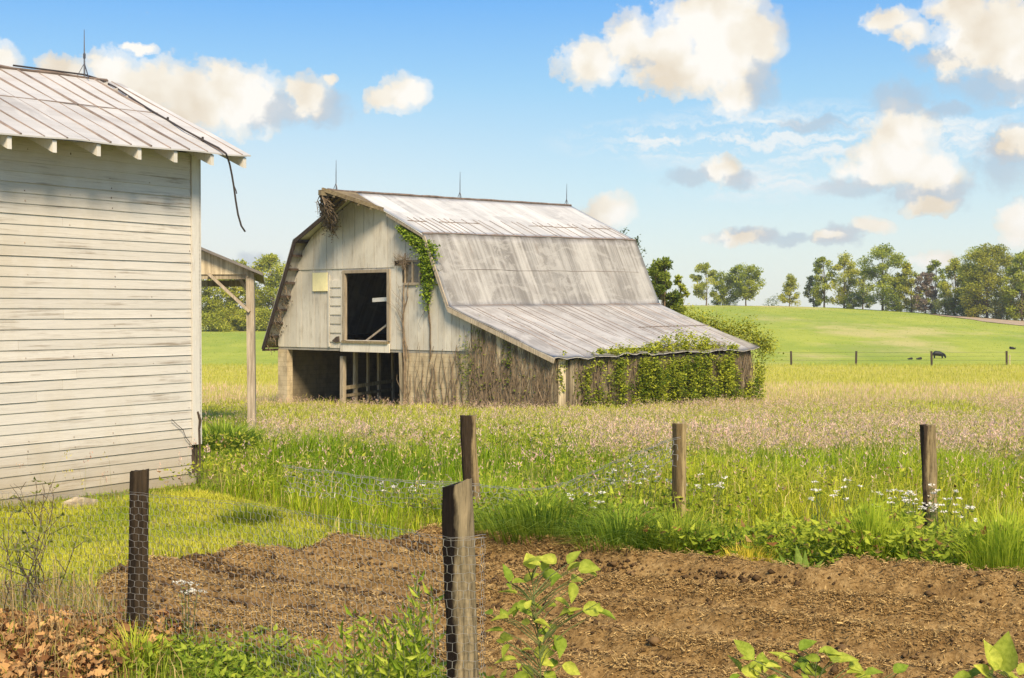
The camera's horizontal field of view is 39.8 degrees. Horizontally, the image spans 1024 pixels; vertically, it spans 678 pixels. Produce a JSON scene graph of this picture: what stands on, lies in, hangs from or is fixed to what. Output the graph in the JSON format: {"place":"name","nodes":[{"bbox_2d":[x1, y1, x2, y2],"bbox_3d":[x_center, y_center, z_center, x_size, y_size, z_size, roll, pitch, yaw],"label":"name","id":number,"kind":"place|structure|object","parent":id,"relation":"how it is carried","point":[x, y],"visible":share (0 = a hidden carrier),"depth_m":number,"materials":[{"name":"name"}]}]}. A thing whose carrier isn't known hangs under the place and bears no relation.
{"place":"outdoors","nodes":[
{"label":"outdoors","id":0,"kind":"place"},
{"bbox_2d":[0,488,339,591],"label":"lawn grass","id":1,"kind":"structure","parent":0,"point":[201,540],"depth_m":10.67,"materials":[{"name":"green plant"}]},
{"bbox_2d":[0,305,1023,677],"bbox_3d":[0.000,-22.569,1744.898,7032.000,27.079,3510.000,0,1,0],"label":"ground","id":2,"kind":"structure","parent":0,"point":[816,333],"depth_m":162.91,"materials":[{"name":"green plant"}]},
{"bbox_2d":[8,475,58,525],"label":"twiggy plant","id":3,"kind":"object","parent":2,"relation":"on","point":[52,505],"visible":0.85,"depth_m":11.04,"materials":[{"name":"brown plant"}]},
{"bbox_2d":[0,505,76,609],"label":"twiggy plant","id":4,"kind":"object","parent":2,"relation":"on","point":[45,530],"visible":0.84,"depth_m":7.74,"materials":[{"name":"brown plant"}]},
{"bbox_2d":[0,523,91,607],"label":"twiggy plant","id":5,"kind":"object","parent":2,"relation":"on","point":[18,550],"visible":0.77,"depth_m":7.91,"materials":[{"name":"brown plant"}]},
{"bbox_2d":[62,496,97,510],"bbox_3d":[-3.719,1.433,12.140,0.130,0.150,0.300,1,1,38],"label":"stone","id":6,"kind":"object","parent":2,"relation":"on","point":[76,499],"visible":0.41,"depth_m":12.10,"materials":[{"name":"beige stone"}]},
{"bbox_2d":[0,601,201,677],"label":"fallen leaves","id":7,"kind":"object","parent":2,"relation":"on","point":[19,655],"visible":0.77,"depth_m":6.73,"materials":[{"name":"brown plant"}]},
{"bbox_2d":[0,31,250,507],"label":"shed","id":8,"kind":"structure","parent":2,"relation":"on","point":[100,273],"depth_m":13.15,"materials":[{"name":"paint"}]},
{"bbox_2d":[85,618,180,674],"bbox_3d":[-1.771,1.426,6.606,0.476,0.304,0.495,0,1,0],"label":"grass clump","id":9,"kind":"object","parent":2,"relation":"on","point":[122,651],"visible":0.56,"depth_m":6.60,"materials":[{"name":"green plant"}]},
{"bbox_2d":[127,469,148,635],"bbox_3d":[-1.869,1.277,7.074,0.122,1.263,0.046,0,1,17],"label":"fence post","id":10,"kind":"object","parent":2,"relation":"on","point":[139,481],"visible":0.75,"depth_m":7.05,"materials":[{"name":"brown wood"}]},
{"bbox_2d":[173,580,207,651],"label":"wildflower","id":11,"kind":"object","parent":2,"relation":"on","point":[182,603],"visible":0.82,"depth_m":7.08,"materials":[{"name":"green plant"}]},
{"bbox_2d":[201,306,235,331],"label":"bush","id":12,"kind":"object","parent":2,"relation":"on","point":[219,323],"visible":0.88,"depth_m":242.13,"materials":[{"name":"green plant"}]},
{"bbox_2d":[201,279,238,330],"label":"tree","id":13,"kind":"object","parent":2,"relation":"on","point":[213,302],"visible":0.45,"depth_m":244.17,"materials":[{"name":"green plant"}]},
{"bbox_2d":[201,247,264,429],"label":"open shed","id":14,"kind":"structure","parent":2,"relation":"on","point":[215,266],"depth_m":34.63,"materials":[{"name":"grey wood"}]},
{"bbox_2d":[198,415,275,452],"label":"grass clump","id":15,"kind":"object","parent":2,"relation":"on","point":[231,431],"visible":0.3,"depth_m":21.68,"materials":[{"name":"green plant"}]},
{"bbox_2d":[214,259,259,326],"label":"tree","id":16,"kind":"object","parent":2,"relation":"on","point":[236,292],"visible":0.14,"depth_m":250.18,"materials":[{"name":"green plant"}]},
{"bbox_2d":[227,309,256,330],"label":"bush","id":17,"kind":"object","parent":2,"relation":"on","point":[239,319],"visible":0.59,"depth_m":242.99,"materials":[{"name":"green plant"}]},
{"bbox_2d":[196,496,292,525],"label":"grass clump","id":18,"kind":"object","parent":2,"relation":"on","point":[257,510],"visible":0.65,"depth_m":11.24,"materials":[{"name":"green plant"}]},
{"bbox_2d":[0,535,506,677],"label":"dry grass","id":19,"kind":"structure","parent":2,"relation":"on","point":[82,595],"depth_m":7.02,"materials":[{"name":"plant"}]},
{"bbox_2d":[255,306,271,330],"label":"bush","id":20,"kind":"object","parent":2,"relation":"on","point":[264,315],"visible":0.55,"depth_m":242.88,"materials":[{"name":"green plant"}]},
{"bbox_2d":[243,253,284,323],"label":"tree","id":21,"kind":"object","parent":2,"relation":"on","point":[267,264],"visible":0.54,"depth_m":248.06,"materials":[{"name":"green plant"}]},
{"bbox_2d":[253,625,289,645],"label":"seedling","id":22,"kind":"object","parent":2,"relation":"on","point":[258,628],"visible":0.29,"depth_m":7.04,"materials":[{"name":"green plant"}]},
{"bbox_2d":[122,623,506,677],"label":"ground cover","id":23,"kind":"object","parent":2,"relation":"on","point":[244,662],"visible":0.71,"depth_m":6.56,"materials":[{"name":"green plant"}]},
{"bbox_2d":[312,604,376,677],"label":"weed","id":24,"kind":"object","parent":2,"relation":"on","point":[355,659],"visible":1,"depth_m":5.54,"materials":[{"name":"green plant"}]},
{"bbox_2d":[362,613,405,677],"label":"weed","id":25,"kind":"object","parent":2,"relation":"on","point":[374,668],"visible":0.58,"depth_m":5.81,"materials":[{"name":"green plant"}]},
{"bbox_2d":[372,648,416,677],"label":"weed","id":26,"kind":"object","parent":2,"relation":"on","point":[392,672],"visible":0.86,"depth_m":5.42,"materials":[{"name":"green plant"}]},
{"bbox_2d":[378,570,432,677],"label":"weed","id":27,"kind":"object","parent":2,"relation":"on","point":[382,630],"visible":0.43,"depth_m":5.65,"materials":[{"name":"green plant"}]},
{"bbox_2d":[388,622,436,677],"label":"weed","id":28,"kind":"object","parent":2,"relation":"on","point":[399,647],"visible":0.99,"depth_m":5.38,"materials":[{"name":"green plant"}]},
{"bbox_2d":[380,482,444,516],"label":"wildflower","id":29,"kind":"object","parent":2,"relation":"on","point":[393,486],"visible":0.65,"depth_m":11.71,"materials":[{"name":"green plant"}]},
{"bbox_2d":[401,581,446,677],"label":"weed","id":30,"kind":"object","parent":2,"relation":"on","point":[427,639],"visible":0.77,"depth_m":5.48,"materials":[{"name":"green plant"}]},
{"bbox_2d":[442,478,478,677],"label":"fence post","id":31,"kind":"object","parent":2,"relation":"on","point":[457,511],"visible":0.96,"depth_m":5.37,"materials":[{"name":"brown wood"}]},
{"bbox_2d":[0,491,485,677],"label":"chicken wire","id":32,"kind":"object","parent":31,"relation":"attached to","point":[251,575],"visible":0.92,"depth_m":6.52,"materials":[{"name":"grey metal"}]},
{"bbox_2d":[460,415,481,524],"bbox_3d":[-0.308,1.215,11.196,0.214,1.223,0.124,0,1,8],"label":"fence post","id":33,"kind":"object","parent":2,"relation":"on","point":[468,446],"visible":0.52,"depth_m":11.15,"materials":[{"name":"brown wood"}]},
{"bbox_2d":[283,437,680,509],"bbox_3d":[-0.237,1.079,11.070,3.115,0.628,0.182,0,1,-1],"label":"sagging wire","id":34,"kind":"object","parent":2,"relation":"on","point":[473,483],"visible":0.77,"depth_m":11.07,"materials":[{"name":"grey metal"}]},
{"bbox_2d":[419,463,549,520],"bbox_3d":[-0.215,1.234,11.671,1.260,0.485,1.311,0,1,0],"label":"grass clump","id":35,"kind":"object","parent":2,"relation":"on","point":[496,484],"visible":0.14,"depth_m":11.73,"materials":[{"name":"green plant"}]},
{"bbox_2d":[261,183,759,408],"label":"barn","id":36,"kind":"structure","parent":2,"relation":"on","point":[552,281],"depth_m":60.57,"materials":[{"name":"paint"}]},
{"bbox_2d":[264,265,292,354],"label":"dry vine","id":37,"kind":"object","parent":36,"relation":"attached to","point":[275,339],"visible":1,"depth_m":62.56,"materials":[{"name":"brown plant"}]},
{"bbox_2d":[315,195,342,242],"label":"dry vine","id":38,"kind":"object","parent":36,"relation":"attached to","point":[325,206],"visible":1,"depth_m":58.90,"materials":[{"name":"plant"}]},
{"bbox_2d":[385,252,414,406],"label":"dry vine","id":39,"kind":"object","parent":36,"relation":"attached to","point":[402,262],"visible":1,"depth_m":57.84,"materials":[{"name":"brown plant"}]},
{"bbox_2d":[405,260,421,284],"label":"window","id":40,"kind":"structure","parent":36,"relation":"in","point":[413,271],"depth_m":57.54,"materials":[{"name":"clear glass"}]},
{"bbox_2d":[395,225,442,358],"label":"ivy","id":41,"kind":"object","parent":36,"relation":"attached to","point":[411,237],"visible":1,"depth_m":56.86,"materials":[{"name":"green plant"}]},
{"bbox_2d":[396,315,561,408],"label":"dry vine","id":42,"kind":"object","parent":36,"relation":"attached to","point":[483,394],"visible":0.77,"depth_m":54.76,"materials":[{"name":"brown plant"}]},
{"bbox_2d":[620,227,652,269],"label":"ivy","id":43,"kind":"object","parent":36,"relation":"attached to","point":[637,238],"visible":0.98,"depth_m":67.72,"materials":[{"name":"green plant"}]},
{"bbox_2d":[556,325,767,408],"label":"ivy","id":44,"kind":"object","parent":36,"relation":"attached to","point":[724,382],"visible":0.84,"depth_m":58.27,"materials":[{"name":"green plant"}]},
{"bbox_2d":[16,391,1023,526],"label":"seed grass","id":45,"kind":"structure","parent":2,"relation":"on","point":[755,429],"depth_m":21.02,"materials":[{"name":"beige plant"}]},
{"bbox_2d":[484,551,615,677],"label":"vine shoot","id":46,"kind":"object","parent":2,"relation":"on","point":[543,653],"visible":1,"depth_m":5.53,"materials":[{"name":"green plant"}]},
{"bbox_2d":[473,473,642,545],"bbox_3d":[0.232,1.223,10.342,1.761,0.561,1.739,0,1,0],"label":"grass clump","id":47,"kind":"object","parent":2,"relation":"on","point":[525,524],"visible":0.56,"depth_m":10.17,"materials":[{"name":"green plant"}]},
{"bbox_2d":[567,491,606,527],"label":"wildflower","id":48,"kind":"object","parent":2,"relation":"on","point":[571,498],"visible":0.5,"depth_m":10.53,"materials":[{"name":"white plant"}]},
{"bbox_2d":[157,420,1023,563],"bbox_3d":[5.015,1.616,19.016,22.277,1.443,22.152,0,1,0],"label":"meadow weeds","id":49,"kind":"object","parent":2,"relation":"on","point":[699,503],"visible":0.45,"depth_m":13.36,"materials":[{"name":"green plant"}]},
{"bbox_2d":[203,305,1023,365],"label":"pasture grass","id":50,"kind":"structure","parent":2,"relation":"on","point":[789,330],"depth_m":206.15,"materials":[{"name":"green plant"}]},
{"bbox_2d":[531,493,710,553],"bbox_3d":[0.768,1.279,9.806,1.495,0.471,1.501,0,1,0],"label":"grass clump","id":51,"kind":"object","parent":2,"relation":"on","point":[615,535],"visible":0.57,"depth_m":9.66,"materials":[{"name":"green plant"}]},
{"bbox_2d":[604,463,671,517],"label":"wildflower","id":52,"kind":"object","parent":2,"relation":"on","point":[656,480],"visible":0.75,"depth_m":11.53,"materials":[{"name":"green plant"}]},
{"bbox_2d":[647,256,683,313],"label":"tree","id":53,"kind":"object","parent":2,"relation":"on","point":[659,274],"visible":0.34,"depth_m":91.60,"materials":[{"name":"green plant"}]},
{"bbox_2d":[672,423,686,520],"bbox_3d":[1.327,1.246,11.227,0.098,1.160,0.100,-1,1,-26],"label":"fence post","id":54,"kind":"object","parent":2,"relation":"on","point":[679,430],"visible":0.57,"depth_m":11.18,"materials":[{"name":"brown wood"}]},
{"bbox_2d":[673,274,690,314],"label":"tree","id":55,"kind":"object","parent":2,"relation":"on","point":[682,286],"visible":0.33,"depth_m":93.03,"materials":[{"name":"green plant"}]},
{"bbox_2d":[621,493,743,556],"bbox_3d":[1.192,1.273,9.740,1.181,0.485,1.093,0,1,0],"label":"grass clump","id":56,"kind":"object","parent":2,"relation":"on","point":[678,523],"visible":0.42,"depth_m":9.63,"materials":[{"name":"green plant"}]},
{"bbox_2d":[666,473,727,523],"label":"wildflower","id":57,"kind":"object","parent":2,"relation":"on","point":[720,487],"visible":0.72,"depth_m":11.38,"materials":[{"name":"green plant"}]},
{"bbox_2d":[689,262,718,304],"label":"tree","id":58,"kind":"object","parent":2,"relation":"on","point":[699,291],"visible":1,"depth_m":296.96,"materials":[{"name":"green plant"}]},
{"bbox_2d":[710,271,740,305],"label":"tree","id":59,"kind":"object","parent":2,"relation":"on","point":[724,292],"visible":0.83,"depth_m":301.13,"materials":[{"name":"green plant"}]},
{"bbox_2d":[674,303,783,374],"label":"shrub","id":60,"kind":"object","parent":2,"relation":"on","point":[758,339],"visible":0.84,"depth_m":64.24,"materials":[{"name":"green plant"}]},
{"bbox_2d":[435,463,1023,569],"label":"edge weeds","id":61,"kind":"object","parent":2,"relation":"on","point":[912,538],"visible":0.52,"depth_m":9.31,"materials":[{"name":"green plant"}]},
{"bbox_2d":[727,262,765,305],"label":"tree","id":62,"kind":"object","parent":2,"relation":"on","point":[743,289],"visible":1,"depth_m":297.01,"materials":[{"name":"green plant"}]},
{"bbox_2d":[712,539,785,561],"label":"grass clump","id":63,"kind":"object","parent":2,"relation":"on","point":[748,553],"visible":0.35,"depth_m":9.23,"materials":[{"name":"green plant"}]},
{"bbox_2d":[762,293,778,305],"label":"thicket","id":64,"kind":"object","parent":2,"relation":"on","point":[773,300],"visible":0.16,"depth_m":520.00,"materials":[{"name":"grey plant"}]},
{"bbox_2d":[777,273,801,305],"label":"tree","id":65,"kind":"object","parent":2,"relation":"on","point":[788,284],"visible":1,"depth_m":299.24,"materials":[{"name":"green plant"}]},
{"bbox_2d":[802,275,821,306],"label":"tree","id":66,"kind":"object","parent":2,"relation":"on","point":[810,281],"visible":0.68,"depth_m":303.69,"materials":[{"name":"green plant"}]},
{"bbox_2d":[809,256,836,306],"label":"tree","id":67,"kind":"object","parent":2,"relation":"on","point":[817,282],"visible":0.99,"depth_m":299.17,"materials":[{"name":"green plant"}]},
{"bbox_2d":[826,250,864,307],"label":"tree","id":68,"kind":"object","parent":2,"relation":"on","point":[850,269],"visible":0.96,"depth_m":297.34,"materials":[{"name":"green plant"}]},
{"bbox_2d":[808,478,883,544],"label":"wildflower","id":69,"kind":"object","parent":2,"relation":"on","point":[833,495],"visible":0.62,"depth_m":10.29,"materials":[{"name":"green plant"}]},
{"bbox_2d":[843,292,862,308],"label":"shrub","id":70,"kind":"object","parent":2,"relation":"on","point":[854,299],"visible":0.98,"depth_m":294.19,"materials":[{"name":"green plant"}]},
{"bbox_2d":[854,270,874,308],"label":"tree","id":71,"kind":"object","parent":2,"relation":"on","point":[864,293],"visible":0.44,"depth_m":302.18,"materials":[{"name":"green plant"}]},
{"bbox_2d":[827,487,916,561],"bbox_3d":[2.370,1.216,9.212,0.668,0.620,0.676,0,1,-22],"label":"grass clump","id":72,"kind":"object","parent":2,"relation":"on","point":[872,521],"visible":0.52,"depth_m":9.12,"materials":[{"name":"green plant"}]},
{"bbox_2d":[853,243,908,310],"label":"tree","id":73,"kind":"object","parent":2,"relation":"on","point":[884,276],"visible":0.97,"depth_m":287.45,"materials":[{"name":"green plant"}]},
{"bbox_2d":[880,293,903,311],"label":"shrub","id":74,"kind":"object","parent":2,"relation":"on","point":[888,300],"visible":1,"depth_m":285.10,"materials":[{"name":"green plant"}]},
{"bbox_2d":[885,271,908,309],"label":"tree","id":75,"kind":"object","parent":2,"relation":"on","point":[903,297],"visible":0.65,"depth_m":287.98,"materials":[{"name":"green plant"}]},
{"bbox_2d":[773,351,1023,364],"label":"pasture fence","id":76,"kind":"object","parent":2,"relation":"on","point":[930,352],"visible":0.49,"depth_m":130.99,"materials":[{"name":"wood"}]},
{"bbox_2d":[896,262,923,312],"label":"tree","id":77,"kind":"object","parent":2,"relation":"on","point":[906,271],"visible":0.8,"depth_m":287.02,"materials":[{"name":"green plant"}]},
{"bbox_2d":[872,488,947,556],"bbox_3d":[2.767,1.301,9.761,0.524,0.536,0.398,0,1,0],"label":"wildflower","id":78,"kind":"object","parent":2,"relation":"on","point":[908,503],"visible":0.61,"depth_m":9.80,"materials":[{"name":"white plant"}]},
{"bbox_2d":[912,271,939,313],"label":"tree","id":79,"kind":"object","parent":2,"relation":"on","point":[932,293],"visible":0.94,"depth_m":278.77,"materials":[{"name":"grey plant"}]},
{"bbox_2d":[920,424,937,549],"bbox_3d":[2.958,1.227,10.031,0.138,1.245,0.106,0,1,6],"label":"fence post","id":80,"kind":"object","parent":2,"relation":"on","point":[928,450],"visible":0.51,"depth_m":9.98,"materials":[{"name":"brown wood"}]},
{"bbox_2d":[923,259,945,309],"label":"tree","id":81,"kind":"object","parent":2,"relation":"on","point":[931,268],"visible":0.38,"depth_m":285.39,"materials":[{"name":"green plant"}]},
{"bbox_2d":[902,483,975,555],"bbox_3d":[2.932,1.279,9.917,0.575,0.574,0.324,-1,1,-25],"label":"wildflower","id":82,"kind":"object","parent":2,"relation":"on","point":[931,512],"visible":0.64,"depth_m":9.88,"materials":[{"name":"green plant"}]},
{"bbox_2d":[933,351,945,357],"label":"cow","id":83,"kind":"object","parent":2,"relation":"on","point":[939,354],"visible":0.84,"depth_m":149.91},
{"bbox_2d":[904,497,977,557],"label":"wildflower","id":84,"kind":"object","parent":2,"relation":"on","point":[944,511],"visible":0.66,"depth_m":9.75,"materials":[{"name":"white plant"}]},
{"bbox_2d":[929,295,961,315],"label":"shrub","id":85,"kind":"object","parent":2,"relation":"on","point":[938,304],"visible":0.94,"depth_m":272.99,"materials":[{"name":"green plant"}]},
{"bbox_2d":[937,257,967,313],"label":"tree","id":86,"kind":"object","parent":2,"relation":"on","point":[954,263],"visible":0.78,"depth_m":273.70,"materials":[{"name":"green plant"}]},
{"bbox_2d":[956,270,976,313],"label":"tree","id":87,"kind":"object","parent":2,"relation":"on","point":[964,287],"visible":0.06,"depth_m":275.65,"materials":[{"name":"green plant"}]},
{"bbox_2d":[955,300,980,315],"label":"shrub","id":88,"kind":"object","parent":2,"relation":"on","point":[961,311],"visible":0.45,"depth_m":268.72,"materials":[{"name":"green plant"}]},
{"bbox_2d":[955,246,994,316],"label":"tree","id":89,"kind":"object","parent":2,"relation":"on","point":[968,250],"visible":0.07,"depth_m":277.95,"materials":[{"name":"green plant"}]},
{"bbox_2d":[939,496,1023,572],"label":"grass clump","id":90,"kind":"object","parent":2,"relation":"on","point":[1008,550],"visible":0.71,"depth_m":8.62,"materials":[{"name":"green plant"}]},
{"bbox_2d":[954,242,1018,317],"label":"tree","id":91,"kind":"object","parent":2,"relation":"on","point":[981,272],"visible":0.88,"depth_m":262.90,"materials":[{"name":"green plant"}]},
{"bbox_2d":[984,298,1015,319],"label":"shrub","id":92,"kind":"object","parent":2,"relation":"on","point":[999,313],"visible":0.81,"depth_m":260.69,"materials":[{"name":"green plant"}]},
{"bbox_2d":[990,255,1020,316],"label":"tree","id":93,"kind":"object","parent":2,"relation":"on","point":[1002,269],"visible":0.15,"depth_m":269.08,"materials":[{"name":"green plant"}]},
{"bbox_2d":[999,250,1023,320],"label":"tree","id":94,"kind":"object","parent":2,"relation":"on","point":[1016,312],"visible":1,"depth_m":257.25,"materials":[{"name":"green plant"}]},
{"bbox_2d":[0,0,1023,319],"label":"sky","id":95,"kind":"structure","parent":0,"point":[775,136],"materials":[{"name":"blue"}]},
{"bbox_2d":[3,397,1023,567],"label":"meadow grass","id":96,"kind":"structure","parent":0,"point":[387,466],"depth_m":13.81,"materials":[{"name":"green plant"}]},
{"bbox_2d":[95,526,1023,677],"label":"garden soil","id":97,"kind":"structure","parent":0,"point":[723,622],"depth_m":8.14,"materials":[{"name":"brown soil"}]},
{"bbox_2d":[85,522,1023,677],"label":"straw bits","id":98,"kind":"object","parent":97,"relation":"on","point":[278,619],"visible":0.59,"depth_m":7.97,"materials":[{"name":"brown plant"}]},
{"bbox_2d":[777,545,823,566],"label":"dock plant","id":99,"kind":"object","parent":97,"relation":"on","point":[800,559],"visible":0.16,"depth_m":8.94,"materials":[{"name":"green plant"}]},
{"bbox_2d":[728,639,908,677],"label":"vine shoot","id":100,"kind":"object","parent":97,"relation":"on","point":[756,666],"visible":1,"depth_m":5.25,"materials":[{"name":"green plant"}]},
{"bbox_2d":[953,631,1023,677],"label":"vine shoot","id":101,"kind":"object","parent":97,"relation":"on","point":[1001,654],"visible":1,"depth_m":5.20,"materials":[{"name":"green plant"}]},
{"bbox_2d":[202,362,1023,404],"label":"hay grass","id":102,"kind":"structure","parent":0,"point":[844,376],"depth_m":91.94,"materials":[{"name":"plant"}]},
{"bbox_2d":[933,314,1023,324],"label":"dirt track","id":103,"kind":"structure","parent":0,"point":[1013,322],"depth_m":248.44,"materials":[{"name":"beige soil"}]}
]}

